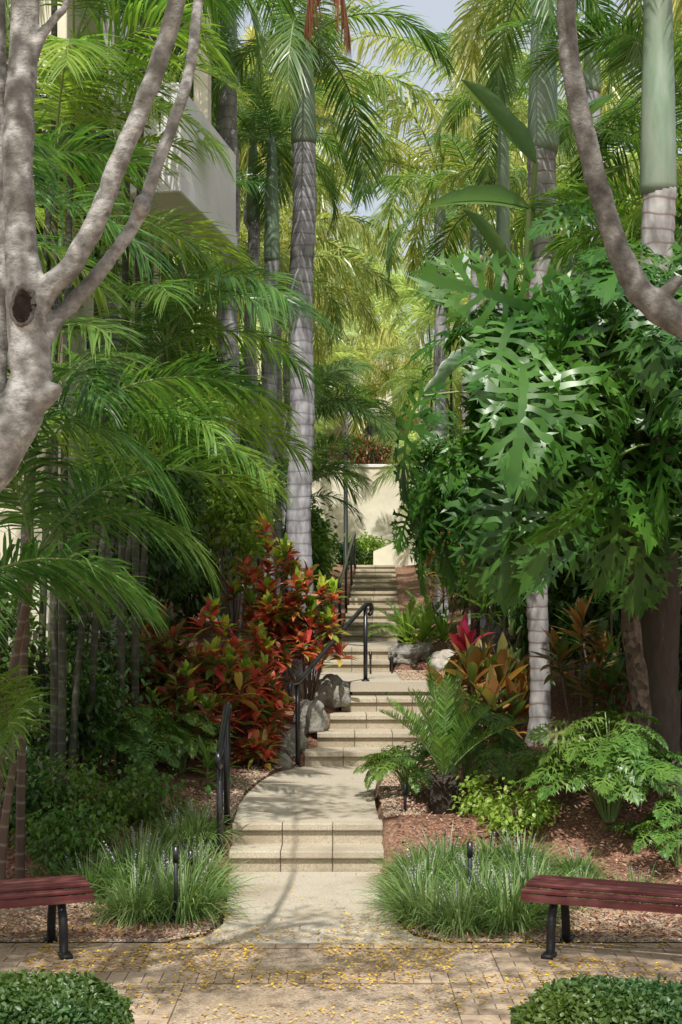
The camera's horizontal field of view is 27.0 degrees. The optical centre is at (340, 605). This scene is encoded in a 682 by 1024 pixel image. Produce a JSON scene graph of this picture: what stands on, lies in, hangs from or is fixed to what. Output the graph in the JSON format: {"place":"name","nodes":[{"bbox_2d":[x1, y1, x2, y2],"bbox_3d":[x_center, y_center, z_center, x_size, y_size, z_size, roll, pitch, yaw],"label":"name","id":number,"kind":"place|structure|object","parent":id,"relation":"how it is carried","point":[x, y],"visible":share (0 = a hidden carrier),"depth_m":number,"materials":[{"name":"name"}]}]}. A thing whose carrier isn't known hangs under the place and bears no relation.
{"place":"outdoors","nodes":[
{"label":"outdoors","id":0,"kind":"place"},
{"bbox_2d":[175,872,443,943],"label":"path","id":1,"kind":"structure","parent":0,"point":[314,890],"depth_m":9.68,"materials":[{"name":"beige concrete"}]},
{"bbox_2d":[234,766,385,821],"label":"path","id":2,"kind":"structure","parent":0,"point":[272,801],"depth_m":12.98,"materials":[{"name":"beige concrete"}]},
{"bbox_2d":[139,949,498,1023],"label":"plaza","id":3,"kind":"structure","parent":0,"point":[193,1003],"depth_m":7.67,"materials":[{"name":"beige concrete"}]},
{"bbox_2d":[0,0,203,491],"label":"tree","id":4,"kind":"object","parent":3,"relation":"on","point":[32,322],"visible":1,"depth_m":5.95,"materials":[{"name":"grey plant"}]},
{"bbox_2d":[0,943,681,972],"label":"brick paving","id":5,"kind":"structure","parent":3,"relation":"on","point":[513,958],"depth_m":8.45,"materials":[{"name":"brown brick"}]},
{"bbox_2d":[0,875,93,959],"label":"park bench","id":6,"kind":"object","parent":5,"relation":"on","point":[57,893],"visible":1,"depth_m":8.42,"materials":[{"name":"red wood"}]},
{"bbox_2d":[520,875,681,959],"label":"park bench","id":7,"kind":"object","parent":5,"relation":"on","point":[557,893],"visible":1,"depth_m":8.39,"materials":[{"name":"red wood"}]},
{"bbox_2d":[1,972,681,1023],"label":"brick paving","id":8,"kind":"structure","parent":3,"relation":"on","point":[496,1011],"depth_m":7.82,"materials":[{"name":"brown brick"}]},
{"bbox_2d":[0,968,135,1023],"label":"hedge","id":9,"kind":"object","parent":8,"relation":"on","point":[49,997],"visible":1,"depth_m":6.29,"materials":[{"name":"green plant"}]},
{"bbox_2d":[508,973,681,1023],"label":"hedge","id":10,"kind":"object","parent":8,"relation":"on","point":[598,999],"visible":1,"depth_m":6.16,"materials":[{"name":"green plant"}]},
{"bbox_2d":[556,0,681,340],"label":"tree","id":11,"kind":"object","parent":3,"relation":"on","point":[660,307],"visible":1,"depth_m":6.46,"materials":[{"name":"grey plant"}]},
{"bbox_2d":[0,563,681,943],"bbox_3d":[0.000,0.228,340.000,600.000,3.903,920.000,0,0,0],"label":"ground","id":12,"kind":"structure","parent":0,"point":[586,813],"depth_m":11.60,"materials":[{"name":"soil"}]},
{"bbox_2d":[0,508,59,765],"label":"garden wall","id":13,"kind":"structure","parent":12,"relation":"on","point":[17,533],"depth_m":12.78,"materials":[{"name":"beige paint"}]},
{"bbox_2d":[1,741,62,849],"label":"leafy shrub","id":14,"kind":"object","parent":12,"relation":"on","point":[29,789],"visible":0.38,"depth_m":11.12,"materials":[{"name":"green plant"}]},
{"bbox_2d":[0,560,99,781],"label":"leafy shrub","id":15,"kind":"object","parent":12,"relation":"on","point":[44,746],"visible":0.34,"depth_m":12.33,"materials":[{"name":"green plant"}]},
{"bbox_2d":[2,749,138,839],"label":"leafy shrub","id":16,"kind":"object","parent":12,"relation":"on","point":[78,795],"visible":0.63,"depth_m":11.22,"materials":[{"name":"green plant"}]},
{"bbox_2d":[9,793,138,876],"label":"leafy shrub","id":17,"kind":"object","parent":12,"relation":"on","point":[52,862],"visible":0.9,"depth_m":10.55,"materials":[{"name":"green plant"}]},
{"bbox_2d":[3,23,160,507],"bbox_3d":[-2.832,-2.070,13.365,2.569,6.920,1.816,0,0,0],"label":"leafy shrub","id":18,"kind":"object","parent":12,"relation":"on","point":[41,229],"visible":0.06,"depth_m":13.22,"materials":[{"name":"green plant"}]},
{"bbox_2d":[28,640,150,780],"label":"leafy shrub","id":19,"kind":"object","parent":12,"relation":"on","point":[100,704],"visible":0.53,"depth_m":12.68,"materials":[{"name":"green plant"}]},
{"bbox_2d":[0,106,194,657],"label":"cane palm","id":20,"kind":"object","parent":12,"relation":"on","point":[129,590],"visible":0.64,"depth_m":9.21,"materials":[{"name":"green plant"}]},
{"bbox_2d":[0,0,236,646],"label":"apartment building","id":21,"kind":"structure","parent":12,"relation":"on","point":[215,193],"depth_m":14.83,"materials":[{"name":"beige concrete"}]},
{"bbox_2d":[66,565,178,738],"bbox_3d":[-2.544,0.514,14.024,1.892,2.056,1.852,0,0,0],"label":"leafy shrub","id":22,"kind":"object","parent":12,"relation":"on","point":[72,628],"visible":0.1,"depth_m":14.00,"materials":[{"name":"green plant"}]},
{"bbox_2d":[78,704,190,780],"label":"split leaf shrub","id":23,"kind":"object","parent":12,"relation":"on","point":[147,738],"visible":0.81,"depth_m":12.69,"materials":[{"name":"green plant"}]},
{"bbox_2d":[70,860,202,931],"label":"grass clump","id":24,"kind":"object","parent":12,"relation":"on","point":[132,907],"visible":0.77,"depth_m":9.28,"materials":[{"name":"green plant"}]},
{"bbox_2d":[71,819,208,898],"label":"grass clump","id":25,"kind":"object","parent":12,"relation":"on","point":[141,842],"visible":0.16,"depth_m":10.61,"materials":[{"name":"green plant"}]},
{"bbox_2d":[4,0,278,680],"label":"palm tree","id":26,"kind":"object","parent":12,"relation":"on","point":[258,68],"visible":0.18,"depth_m":15.90,"materials":[{"name":"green plant"}]},
{"bbox_2d":[71,829,217,906],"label":"grass clump","id":27,"kind":"object","parent":12,"relation":"on","point":[124,871],"visible":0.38,"depth_m":10.00,"materials":[{"name":"green plant"}]},
{"bbox_2d":[86,756,204,833],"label":"leafy shrub","id":28,"kind":"object","parent":12,"relation":"on","point":[141,808],"visible":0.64,"depth_m":11.51,"materials":[{"name":"green plant"}]},
{"bbox_2d":[0,339,303,900],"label":"cane palm","id":29,"kind":"object","parent":12,"relation":"on","point":[20,709],"visible":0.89,"depth_m":10.35,"materials":[{"name":"green plant"}]},
{"bbox_2d":[75,423,235,670],"bbox_3d":[-2.333,-0.558,16.286,2.098,3.152,2.041,0,0,35],"label":"leafy shrub","id":30,"kind":"object","parent":12,"relation":"on","point":[158,571],"visible":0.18,"depth_m":16.07,"materials":[{"name":"green plant"}]},
{"bbox_2d":[6,0,306,813],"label":"cane palm","id":31,"kind":"object","parent":12,"relation":"on","point":[73,104],"visible":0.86,"depth_m":11.42,"materials":[{"name":"green plant"}]},
{"bbox_2d":[36,102,295,738],"bbox_3d":[-1.882,-1.798,14.234,2.908,6.468,2.125,0,0,0],"label":"cane palm","id":32,"kind":"object","parent":12,"relation":"on","point":[263,317],"visible":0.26,"depth_m":14.52,"materials":[{"name":"green plant"}]},
{"bbox_2d":[109,603,234,753],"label":"croton shrub","id":33,"kind":"object","parent":12,"relation":"on","point":[173,653],"visible":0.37,"depth_m":14.78,"materials":[{"name":"red plant"}]},
{"bbox_2d":[83,847,269,936],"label":"grass clump","id":34,"kind":"object","parent":12,"relation":"on","point":[192,906],"visible":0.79,"depth_m":9.36,"materials":[{"name":"green plant"}]},
{"bbox_2d":[84,0,274,650],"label":"cane palm","id":35,"kind":"object","parent":12,"relation":"on","point":[241,183],"visible":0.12,"depth_m":16.55,"materials":[{"name":"green plant"}]},
{"bbox_2d":[117,0,246,781],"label":"cane palm","id":36,"kind":"object","parent":12,"relation":"on","point":[135,572],"visible":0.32,"depth_m":13.07,"materials":[{"name":"green plant"}]},
{"bbox_2d":[139,659,236,771],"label":"croton shrub","id":37,"kind":"object","parent":12,"relation":"on","point":[186,698],"visible":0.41,"depth_m":14.13,"materials":[{"name":"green plant"}]},
{"bbox_2d":[142,705,234,772],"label":"split leaf shrub","id":38,"kind":"object","parent":12,"relation":"on","point":[181,755],"visible":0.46,"depth_m":13.83,"materials":[{"name":"green plant"}]},
{"bbox_2d":[33,39,346,785],"bbox_3d":[-1.479,-1.461,12.125,2.468,6.113,3.771,0,0,31],"label":"cane palm","id":39,"kind":"object","parent":12,"relation":"on","point":[228,271],"visible":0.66,"depth_m":12.44,"materials":[{"name":"green plant"}]},
{"bbox_2d":[143,794,251,854],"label":"grass clump","id":40,"kind":"object","parent":12,"relation":"on","point":[197,818],"visible":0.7,"depth_m":11.20,"materials":[{"name":"green plant"}]},
{"bbox_2d":[140,367,265,632],"bbox_3d":[-2.220,-1.444,20.416,2.360,4.215,2.222,0,0,0],"label":"leafy shrub","id":41,"kind":"object","parent":12,"relation":"on","point":[188,607],"visible":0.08,"depth_m":20.22,"materials":[{"name":"green plant"}]},
{"bbox_2d":[155,593,273,756],"bbox_3d":[-1.425,0.746,15.255,1.207,1.781,1.428,0,0,-43],"label":"croton shrub","id":42,"kind":"object","parent":12,"relation":"on","point":[249,697],"visible":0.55,"depth_m":15.15,"materials":[{"name":"red plant"}]},
{"bbox_2d":[215,702,231,859],"bbox_3d":[-0.940,1.456,11.375,0.100,1.348,0.706,0,0,3],"label":"handrail","id":43,"kind":"object","parent":12,"relation":"on","point":[224,740],"visible":0.81,"depth_m":11.34,"materials":[{"name":"black metal"}]},
{"bbox_2d":[188,441,286,659],"bbox_3d":[-1.303,-0.625,18.028,1.406,2.964,1.375,0,0,36],"label":"leafy shrub","id":44,"kind":"object","parent":12,"relation":"on","point":[230,515],"visible":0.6,"depth_m":17.89,"materials":[{"name":"green plant"}]},
{"bbox_2d":[151,0,340,662],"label":"palm tree","id":45,"kind":"object","parent":12,"relation":"on","point":[226,121],"visible":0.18,"depth_m":18.89,"materials":[{"name":"green plant"}]},
{"bbox_2d":[230,707,285,770],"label":"croton shrub","id":46,"kind":"object","parent":12,"relation":"on","point":[263,739],"visible":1,"depth_m":15.02,"materials":[{"name":"red plant"}]},
{"bbox_2d":[221,620,301,736],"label":"croton shrub","id":47,"kind":"object","parent":12,"relation":"on","point":[276,696],"visible":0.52,"depth_m":15.76,"materials":[{"name":"red plant"}]},
{"bbox_2d":[220,510,305,676],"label":"croton shrub","id":48,"kind":"object","parent":12,"relation":"on","point":[268,604],"visible":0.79,"depth_m":16.85,"materials":[{"name":"red plant"}]},
{"bbox_2d":[166,152,403,327],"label":"palm tree","id":49,"kind":"object","parent":12,"relation":"on","point":[365,235],"visible":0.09,"depth_m":29.95,"materials":[{"name":"green plant"}]},
{"bbox_2d":[211,57,366,629],"bbox_3d":[-1.452,-3.906,21.977,3.180,8.695,3.162,0,0,-31],"label":"palm tree","id":50,"kind":"object","parent":12,"relation":"on","point":[253,237],"visible":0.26,"depth_m":21.91,"materials":[{"name":"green plant"}]},
{"bbox_2d":[178,175,400,603],"bbox_3d":[-1.044,-3.579,24.330,3.670,8.074,3.535,0,0,21],"label":"palm tree","id":51,"kind":"object","parent":12,"relation":"on","point":[326,305],"visible":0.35,"depth_m":24.11,"materials":[{"name":"green plant"}]},
{"bbox_2d":[209,210,381,527],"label":"palm tree","id":52,"kind":"object","parent":12,"relation":"on","point":[362,301],"visible":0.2,"depth_m":28.46,"materials":[{"name":"green plant"}]},
{"bbox_2d":[237,63,358,638],"bbox_3d":[-1.009,-3.685,20.847,2.603,8.525,2.907,0,0,0],"label":"palm tree","id":53,"kind":"object","parent":12,"relation":"on","point":[271,208],"visible":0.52,"depth_m":20.92,"materials":[{"name":"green plant"}]},
{"bbox_2d":[229,819,383,871],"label":"stone staircase","id":54,"kind":"structure","parent":12,"relation":"on","point":[309,846],"depth_m":11.33,"materials":[{"name":"stone"}]},
{"bbox_2d":[292,698,328,735],"bbox_3d":[-0.349,1.287,16.198,0.427,0.474,0.393,0,0,0],"label":"rock","id":55,"kind":"object","parent":12,"relation":"on","point":[313,717],"visible":0.77,"depth_m":16.05,"materials":[{"name":"stone"}]},
{"bbox_2d":[267,559,358,700],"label":"croton shrub","id":56,"kind":"object","parent":12,"relation":"on","point":[299,640],"visible":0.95,"depth_m":16.58,"materials":[{"name":"red plant"}]},
{"bbox_2d":[189,0,459,679],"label":"palm tree","id":57,"kind":"object","parent":12,"relation":"on","point":[303,142],"visible":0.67,"depth_m":17.89,"materials":[{"name":"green plant"}]},
{"bbox_2d":[303,0,352,65],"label":"dead palm frond","id":58,"kind":"object","parent":57,"relation":"hanging from","point":[310,16],"visible":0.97,"depth_m":16.33,"materials":[{"name":"brown plant"}]},
{"bbox_2d":[247,357,409,602],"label":"cane palm","id":59,"kind":"object","parent":12,"relation":"on","point":[349,404],"visible":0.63,"depth_m":22.38,"materials":[{"name":"green plant"}]},
{"bbox_2d":[283,353,375,507],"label":"cane palm","id":60,"kind":"object","parent":12,"relation":"on","point":[331,438],"visible":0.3,"depth_m":26.85,"materials":[{"name":"green plant"}]},
{"bbox_2d":[311,674,350,707],"bbox_3d":[-0.155,1.017,16.890,0.548,0.426,0.426,0,0,0],"label":"rock","id":61,"kind":"object","parent":12,"relation":"on","point":[332,691],"visible":0.77,"depth_m":16.74,"materials":[{"name":"stone"}]},
{"bbox_2d":[237,0,442,208],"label":"palm tree","id":62,"kind":"object","parent":12,"relation":"on","point":[407,86],"visible":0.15,"depth_m":25.29,"materials":[{"name":"green plant"}]},
{"bbox_2d":[0,768,681,1023],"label":"fallen flowers","id":63,"kind":"object","parent":12,"relation":"on","point":[286,971],"visible":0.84,"depth_m":8.31,"materials":[{"name":"yellow plant"}]},
{"bbox_2d":[281,294,411,447],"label":"palm tree","id":64,"kind":"object","parent":12,"relation":"on","point":[395,337],"visible":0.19,"depth_m":46.74,"materials":[{"name":"green plant"}]},
{"bbox_2d":[316,647,389,671],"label":"stone staircase","id":65,"kind":"structure","parent":12,"relation":"on","point":[380,662],"depth_m":19.82,"materials":[{"name":"stone"}]},
{"bbox_2d":[311,464,423,564],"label":"retaining wall","id":66,"kind":"structure","parent":12,"relation":"on","point":[376,511],"depth_m":43.85,"materials":[{"name":"beige paint"}]},
{"bbox_2d":[341,565,398,640],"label":"stone staircase","id":67,"kind":"structure","parent":12,"relation":"on","point":[375,586],"depth_m":29.34,"materials":[{"name":"stone"}]},
{"bbox_2d":[305,692,442,765],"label":"stone staircase","id":68,"kind":"structure","parent":12,"relation":"on","point":[361,725],"depth_m":16.11,"materials":[{"name":"stone"}]},
{"bbox_2d":[287,602,373,766],"bbox_3d":[-0.085,0.876,16.450,0.099,1.848,2.639,0,0,21],"label":"handrail","id":69,"kind":"object","parent":68,"relation":"on","point":[325,650],"visible":0.95,"depth_m":16.11,"materials":[{"name":"black metal"}]},
{"bbox_2d":[331,329,433,446],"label":"palm tree","id":70,"kind":"object","parent":12,"relation":"on","point":[379,376],"visible":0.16,"depth_m":47.01,"materials":[{"name":"green plant"}]},
{"bbox_2d":[352,739,457,793],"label":"split leaf shrub","id":71,"kind":"object","parent":12,"relation":"on","point":[395,760],"visible":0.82,"depth_m":12.77,"materials":[{"name":"green plant"}]},
{"bbox_2d":[289,69,528,616],"bbox_3d":[1.560,-4.664,26.427,5.084,9.877,4.954,0,0,0],"label":"palm tree","id":72,"kind":"object","parent":12,"relation":"on","point":[418,229],"visible":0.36,"depth_m":26.32,"materials":[{"name":"green plant"}]},
{"bbox_2d":[358,268,467,468],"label":"cane palm","id":73,"kind":"object","parent":12,"relation":"on","point":[454,373],"visible":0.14,"depth_m":38.52,"materials":[{"name":"green plant"}]},
{"bbox_2d":[379,602,456,643],"bbox_3d":[1.195,0.520,20.961,1.365,1.148,1.326,0,0,0],"label":"cordyline","id":74,"kind":"object","parent":12,"relation":"on","point":[424,623],"visible":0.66,"depth_m":20.91,"materials":[{"name":"green plant"}]},
{"bbox_2d":[368,246,469,593],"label":"cane palm","id":75,"kind":"object","parent":12,"relation":"on","point":[410,379],"visible":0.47,"depth_m":30.11,"materials":[{"name":"green plant"}]},
{"bbox_2d":[351,861,489,935],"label":"grass clump","id":76,"kind":"object","parent":12,"relation":"on","point":[407,908],"visible":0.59,"depth_m":9.29,"materials":[{"name":"green plant"}]},
{"bbox_2d":[357,835,497,899],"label":"grass clump","id":77,"kind":"object","parent":12,"relation":"on","point":[426,862],"visible":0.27,"depth_m":10.28,"materials":[{"name":"green plant"}]},
{"bbox_2d":[389,405,479,645],"bbox_3d":[1.895,-0.933,18.925,2.659,3.627,2.261,0,0,42],"label":"philodendron","id":78,"kind":"object","parent":12,"relation":"on","point":[425,468],"visible":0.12,"depth_m":19.11,"materials":[{"name":"green plant"}]},
{"bbox_2d":[380,655,526,813],"bbox_3d":[0.938,1.103,12.128,1.308,1.384,1.535,0,0,0],"label":"cycad","id":79,"kind":"object","parent":12,"relation":"on","point":[443,752],"visible":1,"depth_m":11.99,"materials":[{"name":"green plant"}]},
{"bbox_2d":[336,2,583,304],"bbox_3d":[2.365,-6.211,28.956,5.773,11.883,5.189,0,0,-31],"label":"palm tree","id":80,"kind":"object","parent":12,"relation":"on","point":[397,48],"visible":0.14,"depth_m":28.77,"materials":[{"name":"green plant"}]},
{"bbox_2d":[396,873,525,943],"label":"grass clump","id":81,"kind":"object","parent":12,"relation":"on","point":[446,922],"visible":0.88,"depth_m":9.01,"materials":[{"name":"green plant"}]},
{"bbox_2d":[349,130,580,630],"bbox_3d":[2.307,-3.591,23.225,3.657,8.076,3.636,0,0,-30],"label":"palm tree","id":82,"kind":"object","parent":12,"relation":"on","point":[476,240],"visible":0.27,"depth_m":23.20,"materials":[{"name":"green plant"}]},
{"bbox_2d":[408,703,532,785],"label":"split leaf shrub","id":83,"kind":"object","parent":12,"relation":"on","point":[508,739],"visible":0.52,"depth_m":12.97,"materials":[{"name":"green plant"}]},
{"bbox_2d":[442,770,503,816],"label":"leafy shrub","id":84,"kind":"object","parent":12,"relation":"on","point":[477,800],"visible":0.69,"depth_m":11.83,"materials":[{"name":"green plant"}]},
{"bbox_2d":[420,610,552,756],"bbox_3d":[1.566,0.852,15.329,1.471,1.609,1.115,0,0,0],"label":"cordyline","id":85,"kind":"object","parent":12,"relation":"on","point":[504,665],"visible":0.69,"depth_m":15.22,"materials":[{"name":"orange plant"}]},
{"bbox_2d":[411,0,582,652],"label":"palm tree","id":86,"kind":"object","parent":12,"relation":"on","point":[501,167],"visible":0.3,"depth_m":19.96,"materials":[{"name":"green plant"}]},
{"bbox_2d":[464,749,552,793],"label":"split leaf shrub","id":87,"kind":"object","parent":12,"relation":"on","point":[518,760],"visible":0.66,"depth_m":12.36,"materials":[{"name":"green plant"}]},
{"bbox_2d":[434,857,586,943],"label":"grass clump","id":88,"kind":"object","parent":12,"relation":"on","point":[508,910],"visible":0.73,"depth_m":9.05,"materials":[{"name":"green plant"}]},
{"bbox_2d":[465,777,563,840],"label":"leafy shrub","id":89,"kind":"object","parent":12,"relation":"on","point":[522,819],"visible":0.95,"depth_m":11.30,"materials":[{"name":"green plant"}]},
{"bbox_2d":[454,821,580,874],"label":"grass clump","id":90,"kind":"object","parent":12,"relation":"on","point":[526,851],"visible":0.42,"depth_m":10.62,"materials":[{"name":"green plant"}]},
{"bbox_2d":[418,79,629,634],"bbox_3d":[1.979,-2.574,15.948,2.304,5.820,3.546,0,0,0],"label":"giant bird of paradise","id":91,"kind":"object","parent":12,"relation":"on","point":[512,126],"visible":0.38,"depth_m":14.46,"materials":[{"name":"green plant"}]},
{"bbox_2d":[393,233,681,791],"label":"philodendron","id":92,"kind":"object","parent":12,"relation":"on","point":[556,390],"visible":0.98,"depth_m":10.79,"materials":[{"name":"green plant"}]},
{"bbox_2d":[470,0,633,745],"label":"palm tree","id":93,"kind":"object","parent":12,"relation":"on","point":[543,104],"visible":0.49,"depth_m":14.91,"materials":[{"name":"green plant"}]},
{"bbox_2d":[435,94,681,304],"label":"palm tree","id":94,"kind":"object","parent":12,"relation":"on","point":[523,171],"visible":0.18,"depth_m":22.19,"materials":[{"name":"green plant"}]},
{"bbox_2d":[443,0,681,677],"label":"palm tree","id":95,"kind":"object","parent":12,"relation":"on","point":[460,31],"visible":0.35,"depth_m":17.31,"materials":[{"name":"green plant"}]},
{"bbox_2d":[497,516,628,708],"bbox_3d":[3.041,-0.225,16.016,2.822,2.847,2.142,0,0,-21],"label":"leafy shrub","id":96,"kind":"object","parent":12,"relation":"on","point":[570,587],"visible":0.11,"depth_m":15.68,"materials":[{"name":"green plant"}]},
{"bbox_2d":[458,0,681,235],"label":"palm tree","id":97,"kind":"object","parent":12,"relation":"on","point":[604,109],"visible":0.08,"depth_m":24.84,"materials":[{"name":"green plant"}]},
{"bbox_2d":[529,590,627,730],"bbox_3d":[2.305,0.602,13.631,1.013,1.551,0.879,0,0,20],"label":"cordyline","id":98,"kind":"object","parent":12,"relation":"on","point":[561,643],"visible":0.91,"depth_m":13.58,"materials":[{"name":"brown plant"}]},
{"bbox_2d":[484,0,681,278],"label":"cane palm","id":99,"kind":"object","parent":12,"relation":"on","point":[607,38],"visible":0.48,"depth_m":14.18,"materials":[{"name":"green plant"}]},
{"bbox_2d":[495,0,680,784],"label":"palm tree","id":100,"kind":"object","parent":12,"relation":"on","point":[660,628],"visible":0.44,"depth_m":12.07,"materials":[{"name":"green plant"}]},
{"bbox_2d":[510,710,681,822],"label":"split leaf shrub","id":101,"kind":"object","parent":12,"relation":"on","point":[617,752],"visible":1,"depth_m":11.10,"materials":[{"name":"green plant"}]},
{"bbox_2d":[523,185,681,746],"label":"philodendron","id":102,"kind":"object","parent":12,"relation":"on","point":[534,232],"visible":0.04,"depth_m":13.05,"materials":[{"name":"green plant"}]},
{"bbox_2d":[599,793,681,866],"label":"split leaf shrub","id":103,"kind":"object","parent":12,"relation":"on","point":[664,817],"visible":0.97,"depth_m":10.73,"materials":[{"name":"green plant"}]},
{"bbox_2d":[322,434,408,463],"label":"leafy shrub","id":104,"kind":"object","parent":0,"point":[361,455],"visible":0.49,"depth_m":44.87,"materials":[{"name":"green plant"}]},
{"bbox_2d":[319,672,436,691],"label":"path","id":105,"kind":"structure","parent":0,"point":[385,682],"depth_m":17.30,"materials":[{"name":"beige concrete"}]},
{"bbox_2d":[172,0,681,359],"label":"sky","id":106,"kind":"structure","parent":0,"point":[440,14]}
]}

